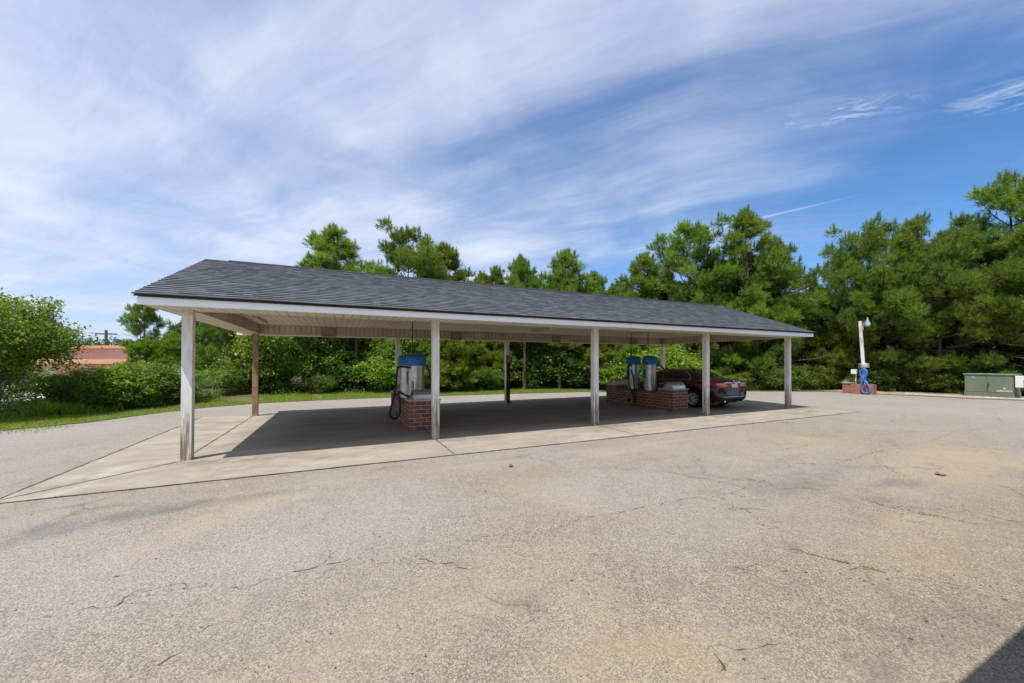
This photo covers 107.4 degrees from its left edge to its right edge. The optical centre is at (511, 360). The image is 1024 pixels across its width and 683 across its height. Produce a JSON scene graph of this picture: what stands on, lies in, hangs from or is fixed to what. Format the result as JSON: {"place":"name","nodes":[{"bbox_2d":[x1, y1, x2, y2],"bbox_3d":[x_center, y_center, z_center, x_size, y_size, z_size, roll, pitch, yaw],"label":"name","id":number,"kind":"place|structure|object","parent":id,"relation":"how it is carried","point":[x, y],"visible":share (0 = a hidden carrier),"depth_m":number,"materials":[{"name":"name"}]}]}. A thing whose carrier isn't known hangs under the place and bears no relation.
{"place":"outdoors","nodes":[
{"label":"outdoors","id":0,"kind":"place"},
{"bbox_2d":[0,385,835,434],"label":"grass verge","id":1,"kind":"object","parent":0,"point":[249,399],"depth_m":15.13,"materials":[{"name":"plant"}]},
{"bbox_2d":[0,287,102,395],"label":"broadleaf tree","id":2,"kind":"object","parent":1,"relation":"on","point":[42,329],"visible":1,"depth_m":10.85,"materials":[{"name":"green plant"}]},
{"bbox_2d":[27,363,135,409],"bbox_3d":[-14.088,0.989,12.618,2.454,1.808,2.551,0,0,-4],"label":"shrub","id":3,"kind":"object","parent":1,"relation":"on","point":[79,385],"visible":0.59,"depth_m":12.06,"materials":[{"name":"green plant"}]},
{"bbox_2d":[72,356,170,408],"bbox_3d":[-13.588,0.847,13.174,2.349,1.988,2.562,0,0,-23],"label":"shrub","id":4,"kind":"object","parent":1,"relation":"on","point":[117,370],"visible":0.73,"depth_m":12.86,"materials":[{"name":"green plant"}]},
{"bbox_2d":[96,357,200,406],"bbox_3d":[-13.474,0.840,14.120,2.980,1.898,3.248,0,0,35],"label":"shrub","id":5,"kind":"object","parent":1,"relation":"on","point":[162,398],"visible":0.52,"depth_m":14.01,"materials":[{"name":"green plant"}]},
{"bbox_2d":[154,361,223,402],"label":"shrub","id":6,"kind":"object","parent":1,"relation":"on","point":[175,393],"visible":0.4,"depth_m":15.01,"materials":[{"name":"green plant"}]},
{"bbox_2d":[424,355,461,390],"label":"shrub","id":7,"kind":"object","parent":1,"relation":"on","point":[426,373],"visible":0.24,"depth_m":20.46,"materials":[{"name":"green plant"}]},
{"bbox_2d":[415,339,494,390],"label":"tree","id":8,"kind":"object","parent":1,"relation":"on","point":[459,350],"visible":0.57,"depth_m":20.57,"materials":[{"name":"green plant"}]},
{"bbox_2d":[456,363,483,390],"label":"shrub","id":9,"kind":"object","parent":1,"relation":"on","point":[470,367],"visible":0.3,"depth_m":21.29,"materials":[{"name":"green plant"}]},
{"bbox_2d":[475,367,503,389],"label":"shrub","id":10,"kind":"object","parent":1,"relation":"on","point":[495,381],"visible":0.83,"depth_m":21.62,"materials":[{"name":"green plant"}]},
{"bbox_2d":[505,256,547,388],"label":"pine tree","id":11,"kind":"object","parent":1,"relation":"on","point":[521,265],"visible":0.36,"depth_m":22.11,"materials":[{"name":"green plant"}]},
{"bbox_2d":[519,368,550,387],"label":"shrub","id":12,"kind":"object","parent":1,"relation":"on","point":[533,380],"visible":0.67,"depth_m":22.89,"materials":[{"name":"green plant"}]},
{"bbox_2d":[545,266,577,388],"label":"pine tree","id":13,"kind":"object","parent":1,"relation":"on","point":[557,278],"visible":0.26,"depth_m":22.70,"materials":[{"name":"green plant"}]},
{"bbox_2d":[560,366,590,387],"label":"shrub","id":14,"kind":"object","parent":1,"relation":"on","point":[583,381],"visible":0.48,"depth_m":22.82,"materials":[{"name":"green plant"}]},
{"bbox_2d":[578,344,640,389],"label":"shrub","id":15,"kind":"object","parent":1,"relation":"on","point":[616,351],"visible":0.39,"depth_m":21.58,"materials":[{"name":"green plant"}]},
{"bbox_2d":[599,351,643,386],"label":"shrub","id":16,"kind":"object","parent":1,"relation":"on","point":[606,374],"visible":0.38,"depth_m":20.90,"materials":[{"name":"green plant"}]},
{"bbox_2d":[599,344,651,378],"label":"pine tree","id":17,"kind":"object","parent":1,"relation":"on","point":[640,347],"visible":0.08,"depth_m":22.19,"materials":[{"name":"green plant"}]},
{"bbox_2d":[624,344,712,377],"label":"shrub","id":18,"kind":"object","parent":1,"relation":"on","point":[686,362],"visible":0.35,"depth_m":20.36,"materials":[{"name":"green plant"}]},
{"bbox_2d":[677,295,737,375],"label":"pine tree","id":19,"kind":"object","parent":1,"relation":"on","point":[727,347],"visible":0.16,"depth_m":22.36,"materials":[{"name":"green plant"}]},
{"bbox_2d":[688,350,748,376],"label":"shrub","id":20,"kind":"object","parent":1,"relation":"on","point":[725,374],"visible":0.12,"depth_m":22.67,"materials":[{"name":"green plant"}]},
{"bbox_2d":[695,341,766,376],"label":"broadleaf tree","id":21,"kind":"object","parent":1,"relation":"on","point":[751,355],"visible":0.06,"depth_m":22.79,"materials":[{"name":"green plant"}]},
{"bbox_2d":[732,367,781,390],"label":"shrub","id":22,"kind":"object","parent":1,"relation":"on","point":[748,375],"visible":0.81,"depth_m":21.63,"materials":[{"name":"green plant"}]},
{"bbox_2d":[684,204,837,373],"bbox_3d":[14.748,-4.146,23.968,8.132,11.820,7.947,0,0,-3],"label":"pine tree","id":23,"kind":"object","parent":1,"relation":"on","point":[736,247],"visible":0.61,"depth_m":22.76,"materials":[{"name":"green plant"}]},
{"bbox_2d":[724,299,807,381],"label":"pine tree","id":24,"kind":"object","parent":1,"relation":"on","point":[776,351],"visible":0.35,"depth_m":22.17,"materials":[{"name":"green plant"}]},
{"bbox_2d":[733,345,803,387],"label":"shrub","id":25,"kind":"object","parent":1,"relation":"on","point":[759,356],"visible":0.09,"depth_m":22.98,"materials":[{"name":"green plant"}]},
{"bbox_2d":[764,364,818,390],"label":"shrub","id":26,"kind":"object","parent":1,"relation":"on","point":[781,382],"visible":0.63,"depth_m":21.56,"materials":[{"name":"green plant"}]},
{"bbox_2d":[791,361,838,389],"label":"shrub","id":27,"kind":"object","parent":1,"relation":"on","point":[817,376],"visible":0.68,"depth_m":21.80,"materials":[{"name":"green plant"}]},
{"bbox_2d":[0,397,854,502],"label":"concrete slab","id":28,"kind":"structure","parent":0,"point":[262,444],"depth_m":8.29,"materials":[{"name":"beige concrete"}]},
{"bbox_2d":[390,390,440,430],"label":"brick island","id":29,"kind":"structure","parent":28,"relation":"on","point":[415,415],"depth_m":9.14,"materials":[{"name":"brick"}]},
{"bbox_2d":[389,321,425,419],"bbox_3d":[-2.751,0.232,10.133,0.543,2.648,1.064,0,0,23],"label":"vacuum machine","id":30,"kind":"object","parent":29,"relation":"on","point":[415,364],"visible":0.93,"depth_m":10.16,"materials":[{"name":"metal"}]},
{"bbox_2d":[398,354,430,398],"bbox_3d":[-2.871,0.661,11.133,0.964,1.674,0.544,0,0,-13],"label":"vacuum machine","id":31,"kind":"object","parent":29,"relation":"on","point":[403,384],"visible":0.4,"depth_m":10.88,"materials":[{"name":"metal"}]},
{"bbox_2d":[411,389,430,399],"bbox_3d":[-2.188,0.845,9.370,0.600,0.225,0.400,0,0,-25],"label":"half round bin","id":32,"kind":"object","parent":29,"relation":"on","point":[420,394],"visible":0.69,"depth_m":9.20,"materials":[{"name":"silver metal"}]},
{"bbox_2d":[0,397,856,502],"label":"slab joints","id":33,"kind":"object","parent":28,"relation":"on","point":[306,470],"visible":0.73,"depth_m":6.38,"materials":[{"name":"grey concrete"}]},
{"bbox_2d":[131,259,815,460],"bbox_3d":[0.916,-0.313,12.272,17.680,4.029,6.872,0,0,-25],"label":"vacuum canopy","id":34,"kind":"object","parent":28,"relation":"on","point":[254,300],"visible":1,"depth_m":9.28,"materials":[{"name":"wood"}]},
{"bbox_2d":[606,384,688,410],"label":"brick island","id":35,"kind":"structure","parent":28,"relation":"on","point":[669,399],"depth_m":13.41,"materials":[{"name":"brick"}]},
{"bbox_2d":[626,334,640,403],"bbox_3d":[4.633,0.279,14.523,0.543,2.701,0.941,0,0,35],"label":"vacuum machine","id":36,"kind":"object","parent":35,"relation":"on","point":[633,363],"visible":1,"depth_m":14.47,"materials":[{"name":"metal"}]},
{"bbox_2d":[642,356,668,390],"bbox_3d":[5.306,0.027,13.999,0.986,2.202,0.544,0,0,-25],"label":"vacuum machine","id":37,"kind":"object","parent":35,"relation":"on","point":[650,363],"visible":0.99,"depth_m":13.72,"materials":[{"name":"metal"}]},
{"bbox_2d":[663,382,684,388],"bbox_3d":[5.594,0.861,12.960,0.600,0.225,0.400,0,0,-25],"label":"half round bin","id":38,"kind":"object","parent":35,"relation":"on","point":[674,385],"visible":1,"depth_m":12.84,"materials":[{"name":"silver metal"}]},
{"bbox_2d":[640,368,746,406],"bbox_3d":[6.746,1.002,15.112,2.051,1.422,4.596,0,0,-25],"label":"parked car","id":39,"kind":"object","parent":28,"relation":"on","point":[724,391],"visible":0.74,"depth_m":13.47,"materials":[{"name":"red metal"}]},
{"bbox_2d":[0,391,1023,682],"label":"asphalt lot","id":40,"kind":"structure","parent":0,"point":[694,577],"depth_m":3.14,"materials":[{"name":"grey asphalt"}]},
{"bbox_2d":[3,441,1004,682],"bbox_3d":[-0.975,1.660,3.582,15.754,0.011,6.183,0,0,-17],"label":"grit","id":41,"kind":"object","parent":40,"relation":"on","point":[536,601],"visible":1,"depth_m":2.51,"materials":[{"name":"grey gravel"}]},
{"bbox_2d":[23,401,1021,682],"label":"pavement cracks","id":42,"kind":"object","parent":40,"relation":"on","point":[571,579],"visible":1,"depth_m":3.01,"materials":[{"name":"asphalt"}]},
{"bbox_2d":[841,382,876,394],"bbox_3d":[17.943,1.456,19.469,0.480,0.570,1.290,0,0,-25],"label":"brick planter base","id":43,"kind":"object","parent":40,"relation":"on","point":[850,388],"visible":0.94,"depth_m":19.40,"materials":[{"name":"brick"}]},
{"bbox_2d":[858,363,870,393],"bbox_3d":[17.985,0.925,19.195,0.419,1.570,0.608,0,0,31],"label":"air machine","id":44,"kind":"object","parent":43,"relation":"on","point":[863,371],"visible":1,"depth_m":19.14,"materials":[{"name":"silver metal"}]},
{"bbox_2d":[858,317,870,362],"bbox_3d":[18.238,-0.489,19.460,0.230,3.440,0.480,0,0,-25],"label":"lamp post","id":45,"kind":"object","parent":43,"relation":"on","point":[867,323],"visible":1,"depth_m":19.55,"materials":[{"name":"white paint"}]},
{"bbox_2d":[0,371,1023,430],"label":"forest floor","id":46,"kind":"structure","parent":0,"point":[241,394],"depth_m":20.16,"materials":[{"name":"brown soil"}]},
{"bbox_2d":[0,366,52,402],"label":"shrub","id":47,"kind":"object","parent":46,"relation":"on","point":[20,388],"visible":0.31,"depth_m":15.17,"materials":[{"name":"green plant"}]},
{"bbox_2d":[4,369,88,409],"bbox_3d":[-15.271,1.089,12.761,2.399,1.559,2.308,0,0,6],"label":"shrub","id":48,"kind":"object","parent":46,"relation":"on","point":[36,392],"visible":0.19,"depth_m":12.45,"materials":[{"name":"green plant"}]},
{"bbox_2d":[32,345,146,376],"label":"storage building","id":49,"kind":"structure","parent":46,"relation":"on","point":[98,355],"depth_m":41.43,"materials":[{"name":"red metal"}]},
{"bbox_2d":[116,302,171,357],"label":"pine tree","id":50,"kind":"object","parent":46,"relation":"on","point":[147,315],"visible":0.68,"depth_m":23.70,"materials":[{"name":"green plant"}]},
{"bbox_2d":[112,335,177,396],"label":"pine tree","id":51,"kind":"object","parent":46,"relation":"on","point":[149,348],"visible":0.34,"depth_m":15.32,"materials":[{"name":"green plant"}]},
{"bbox_2d":[143,330,203,399],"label":"pine tree","id":52,"kind":"object","parent":46,"relation":"on","point":[171,342],"visible":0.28,"depth_m":16.16,"materials":[{"name":"green plant"}]},
{"bbox_2d":[165,320,222,387],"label":"pine tree","id":53,"kind":"object","parent":46,"relation":"on","point":[171,327],"visible":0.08,"depth_m":22.98,"materials":[{"name":"green plant"}]},
{"bbox_2d":[199,366,246,395],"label":"shrub","id":54,"kind":"object","parent":46,"relation":"on","point":[227,378],"visible":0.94,"depth_m":18.34,"materials":[{"name":"green plant"}]},
{"bbox_2d":[195,322,251,387],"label":"pine tree","id":55,"kind":"object","parent":46,"relation":"on","point":[219,334],"visible":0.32,"depth_m":19.80,"materials":[{"name":"green plant"}]},
{"bbox_2d":[199,348,293,391],"bbox_3d":[-14.231,0.542,20.443,4.656,2.610,5.075,0,0,41],"label":"shrub","id":56,"kind":"object","parent":46,"relation":"on","point":[228,363],"visible":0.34,"depth_m":19.46,"materials":[{"name":"green plant"}]},
{"bbox_2d":[221,332,338,393],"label":"broadleaf tree","id":57,"kind":"object","parent":46,"relation":"on","point":[268,343],"visible":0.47,"depth_m":19.22,"materials":[{"name":"green plant"}]},
{"bbox_2d":[297,372,338,393],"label":"shrub","id":58,"kind":"object","parent":46,"relation":"on","point":[319,378],"visible":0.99,"depth_m":19.37,"materials":[{"name":"green plant"}]},
{"bbox_2d":[275,345,375,392],"bbox_3d":[-10.239,0.436,21.348,5.080,2.847,5.536,0,0,30],"label":"shrub","id":59,"kind":"object","parent":46,"relation":"on","point":[344,376],"visible":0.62,"depth_m":20.25,"materials":[{"name":"green plant"}]},
{"bbox_2d":[281,221,394,385],"bbox_3d":[-10.698,-3.317,23.899,8.809,10.161,8.408,0,0,32],"label":"pine tree","id":60,"kind":"object","parent":46,"relation":"on","point":[329,247],"visible":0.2,"depth_m":22.25,"materials":[{"name":"green plant"}]},
{"bbox_2d":[306,337,374,388],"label":"broadleaf tree","id":61,"kind":"object","parent":46,"relation":"on","point":[346,343],"visible":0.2,"depth_m":21.90,"materials":[{"name":"green plant"}]},
{"bbox_2d":[329,269,375,388],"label":"pine tree","id":62,"kind":"object","parent":46,"relation":"on","point":[354,339],"visible":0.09,"depth_m":21.18,"materials":[{"name":"green plant"}]},
{"bbox_2d":[323,342,393,388],"bbox_3d":[-8.659,0.226,23.208,5.926,3.322,6.459,0,0,41],"label":"shrub","id":63,"kind":"object","parent":46,"relation":"on","point":[365,354],"visible":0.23,"depth_m":21.39,"materials":[{"name":"green plant"}]},
{"bbox_2d":[348,352,394,391],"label":"shrub","id":64,"kind":"object","parent":46,"relation":"on","point":[366,369],"visible":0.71,"depth_m":20.15,"materials":[{"name":"green plant"}]},
{"bbox_2d":[362,338,428,387],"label":"broadleaf tree","id":65,"kind":"object","parent":46,"relation":"on","point":[384,347],"visible":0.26,"depth_m":21.12,"materials":[{"name":"green plant"}]},
{"bbox_2d":[362,216,460,370],"bbox_3d":[-6.473,-3.494,24.058,7.479,10.518,6.649,0,0,26],"label":"pine tree","id":66,"kind":"object","parent":46,"relation":"on","point":[408,258],"visible":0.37,"depth_m":22.73,"materials":[{"name":"green plant"}]},
{"bbox_2d":[400,240,487,359],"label":"pine tree","id":67,"kind":"object","parent":46,"relation":"on","point":[450,258],"visible":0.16,"depth_m":24.21,"materials":[{"name":"green plant"}]},
{"bbox_2d":[475,341,513,388],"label":"pine tree","id":68,"kind":"object","parent":46,"relation":"on","point":[495,346],"visible":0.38,"depth_m":22.55,"materials":[{"name":"green plant"}]},
{"bbox_2d":[482,265,509,285],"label":"pine tree","id":69,"kind":"object","parent":46,"relation":"on","point":[495,277],"visible":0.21,"depth_m":24.23,"materials":[{"name":"green plant"}]},
{"bbox_2d":[483,346,539,386],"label":"shrub","id":70,"kind":"object","parent":46,"relation":"on","point":[513,379],"visible":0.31,"depth_m":22.78,"materials":[{"name":"green plant"}]},
{"bbox_2d":[0,378,1023,415],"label":"undergrowth","id":71,"kind":"object","parent":46,"relation":"on","point":[20,403],"visible":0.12,"depth_m":16.85,"materials":[{"name":"green plant"}]},
{"bbox_2d":[491,253,547,386],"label":"pine tree","id":72,"kind":"object","parent":46,"relation":"on","point":[511,268],"visible":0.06,"depth_m":24.74,"materials":[{"name":"green plant"}]},
{"bbox_2d":[509,342,573,387],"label":"shrub","id":73,"kind":"object","parent":46,"relation":"on","point":[541,361],"visible":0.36,"depth_m":23.17,"materials":[{"name":"green plant"}]},
{"bbox_2d":[518,346,590,386],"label":"shrub","id":74,"kind":"object","parent":46,"relation":"on","point":[556,367],"visible":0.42,"depth_m":22.98,"materials":[{"name":"green plant"}]},
{"bbox_2d":[516,247,595,386],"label":"pine tree","id":75,"kind":"object","parent":46,"relation":"on","point":[570,262],"visible":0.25,"depth_m":23.56,"materials":[{"name":"green plant"}]},
{"bbox_2d":[544,344,613,386],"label":"shrub","id":76,"kind":"object","parent":46,"relation":"on","point":[583,351],"visible":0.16,"depth_m":22.85,"materials":[{"name":"green plant"}]},
{"bbox_2d":[567,270,612,361],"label":"pine tree","id":77,"kind":"object","parent":46,"relation":"on","point":[600,282],"visible":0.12,"depth_m":24.68,"materials":[{"name":"green plant"}]},
{"bbox_2d":[604,251,671,349],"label":"pine tree","id":78,"kind":"object","parent":46,"relation":"on","point":[645,261],"visible":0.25,"depth_m":24.55,"materials":[{"name":"green plant"}]},
{"bbox_2d":[655,268,701,360],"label":"pine tree","id":79,"kind":"object","parent":46,"relation":"on","point":[680,296],"visible":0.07,"depth_m":24.54,"materials":[{"name":"green plant"}]},
{"bbox_2d":[626,211,753,366],"bbox_3d":[11.814,-3.888,25.380,7.495,11.318,8.431,0,0,42],"label":"pine tree","id":80,"kind":"object","parent":46,"relation":"on","point":[697,233],"visible":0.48,"depth_m":24.07,"materials":[{"name":"green plant"}]},
{"bbox_2d":[678,260,749,365],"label":"pine tree","id":81,"kind":"object","parent":46,"relation":"on","point":[707,293],"visible":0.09,"depth_m":23.82,"materials":[{"name":"green plant"}]},
{"bbox_2d":[730,251,817,368],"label":"pine tree","id":82,"kind":"object","parent":46,"relation":"on","point":[752,275],"visible":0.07,"depth_m":23.52,"materials":[{"name":"green plant"}]},
{"bbox_2d":[760,236,840,386],"bbox_3d":[18.225,-3.313,24.756,5.771,10.161,5.509,0,0,-41],"label":"pine tree","id":83,"kind":"object","parent":46,"relation":"on","point":[795,264],"visible":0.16,"depth_m":23.79,"materials":[{"name":"green plant"}]},
{"bbox_2d":[783,317,833,386],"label":"broadleaf tree","id":84,"kind":"object","parent":46,"relation":"on","point":[804,351],"visible":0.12,"depth_m":23.60,"materials":[{"name":"green plant"}]},
{"bbox_2d":[796,329,871,388],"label":"pine tree","id":85,"kind":"object","parent":46,"relation":"on","point":[825,339],"visible":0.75,"depth_m":22.33,"materials":[{"name":"green plant"}]},
{"bbox_2d":[818,239,895,381],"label":"pine tree","id":86,"kind":"object","parent":46,"relation":"on","point":[840,296],"visible":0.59,"depth_m":21.85,"materials":[{"name":"green plant"}]},
{"bbox_2d":[808,210,966,387],"bbox_3d":[21.592,-3.509,22.567,7.519,10.534,7.670,0,0,-11],"label":"pine tree","id":87,"kind":"object","parent":46,"relation":"on","point":[907,321],"visible":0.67,"depth_m":20.77,"materials":[{"name":"green plant"}]},
{"bbox_2d":[862,305,933,370],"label":"pine tree","id":88,"kind":"object","parent":46,"relation":"on","point":[880,344],"visible":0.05,"depth_m":23.26,"materials":[{"name":"green plant"}]},
{"bbox_2d":[853,219,1023,391],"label":"pine tree","id":89,"kind":"object","parent":46,"relation":"on","point":[961,283],"visible":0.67,"depth_m":19.27,"materials":[{"name":"green plant"}]},
{"bbox_2d":[883,288,997,385],"bbox_3d":[25.864,-2.095,23.215,5.591,7.879,5.578,0,0,37],"label":"pine tree","id":90,"kind":"object","parent":46,"relation":"on","point":[952,341],"visible":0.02,"depth_m":22.05,"materials":[{"name":"green plant"}]},
{"bbox_2d":[897,348,997,390],"bbox_3d":[24.794,0.547,21.620,5.075,2.610,4.657,0,0,11],"label":"shrub","id":91,"kind":"object","parent":46,"relation":"on","point":[943,365],"visible":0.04,"depth_m":21.08,"materials":[{"name":"green plant"}]},
{"bbox_2d":[925,214,1017,387],"bbox_3d":[26.058,-3.451,21.971,4.999,10.411,6.094,0,0,-1],"label":"pine tree","id":92,"kind":"object","parent":46,"relation":"on","point":[960,221],"visible":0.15,"depth_m":21.86,"materials":[{"name":"green plant"}]},
{"bbox_2d":[929,167,1023,354],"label":"pine tree","id":93,"kind":"object","parent":46,"relation":"on","point":[1010,201],"visible":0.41,"depth_m":20.64,"materials":[{"name":"green plant"}]},
{"bbox_2d":[930,345,1023,382],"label":"shrub","id":94,"kind":"object","parent":46,"relation":"on","point":[974,351],"visible":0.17,"depth_m":19.87,"materials":[{"name":"green plant"}]},
{"bbox_2d":[964,366,1023,392],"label":"shrub","id":95,"kind":"object","parent":46,"relation":"on","point":[1007,371],"visible":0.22,"depth_m":18.31,"materials":[{"name":"green plant"}]},
{"bbox_2d":[965,224,1023,351],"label":"pine tree","id":96,"kind":"object","parent":46,"relation":"on","point":[1013,241],"visible":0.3,"depth_m":19.18,"materials":[{"name":"green plant"}]},
{"bbox_2d":[969,241,1023,373],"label":"pine tree","id":97,"kind":"object","parent":46,"relation":"on","point":[1006,338],"visible":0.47,"depth_m":18.34,"materials":[{"name":"green plant"}]},
{"bbox_2d":[1000,349,1023,373],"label":"shrub","id":98,"kind":"object","parent":46,"relation":"on","point":[1013,366],"visible":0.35,"depth_m":19.09,"materials":[{"name":"green plant"}]},
{"bbox_2d":[0,0,1023,344],"label":"sky","id":99,"kind":"structure","parent":0,"point":[143,142],"materials":[{"name":"blue"}]},
{"bbox_2d":[820,389,1023,399],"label":"dirt strip","id":100,"kind":"object","parent":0,"point":[895,392],"visible":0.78,"depth_m":19.38,"materials":[{"name":"beige soil"}]},
{"bbox_2d":[866,364,934,391],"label":"shrub","id":101,"kind":"object","parent":100,"relation":"on","point":[883,376],"visible":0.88,"depth_m":20.87,"materials":[{"name":"green plant"}]},
{"bbox_2d":[900,372,940,391],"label":"shrub","id":102,"kind":"object","parent":100,"relation":"on","point":[918,385],"visible":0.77,"depth_m":20.22,"materials":[{"name":"green plant"}]},
{"bbox_2d":[922,369,970,393],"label":"shrub","id":103,"kind":"object","parent":100,"relation":"on","point":[943,376],"visible":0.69,"depth_m":19.55,"materials":[{"name":"green plant"}]},
{"bbox_2d":[904,393,1023,399],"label":"kerb","id":104,"kind":"structure","parent":100,"relation":"on","point":[965,396],"depth_m":17.21,"materials":[{"name":"concrete"}]},
{"bbox_2d":[963,373,1023,397],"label":"transformer cabinet","id":105,"kind":"object","parent":100,"relation":"on","point":[995,385],"visible":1,"depth_m":17.53,"materials":[{"name":"metal"}]},
{"label":"ground","id":106,"kind":"structure","parent":0,"visible":0},
{"bbox_2d":[52,332,299,349],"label":"distant woods","id":107,"kind":"object","parent":106,"relation":"on","point":[114,339],"visible":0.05,"depth_m":114.09,"materials":[{"name":"green plant"}]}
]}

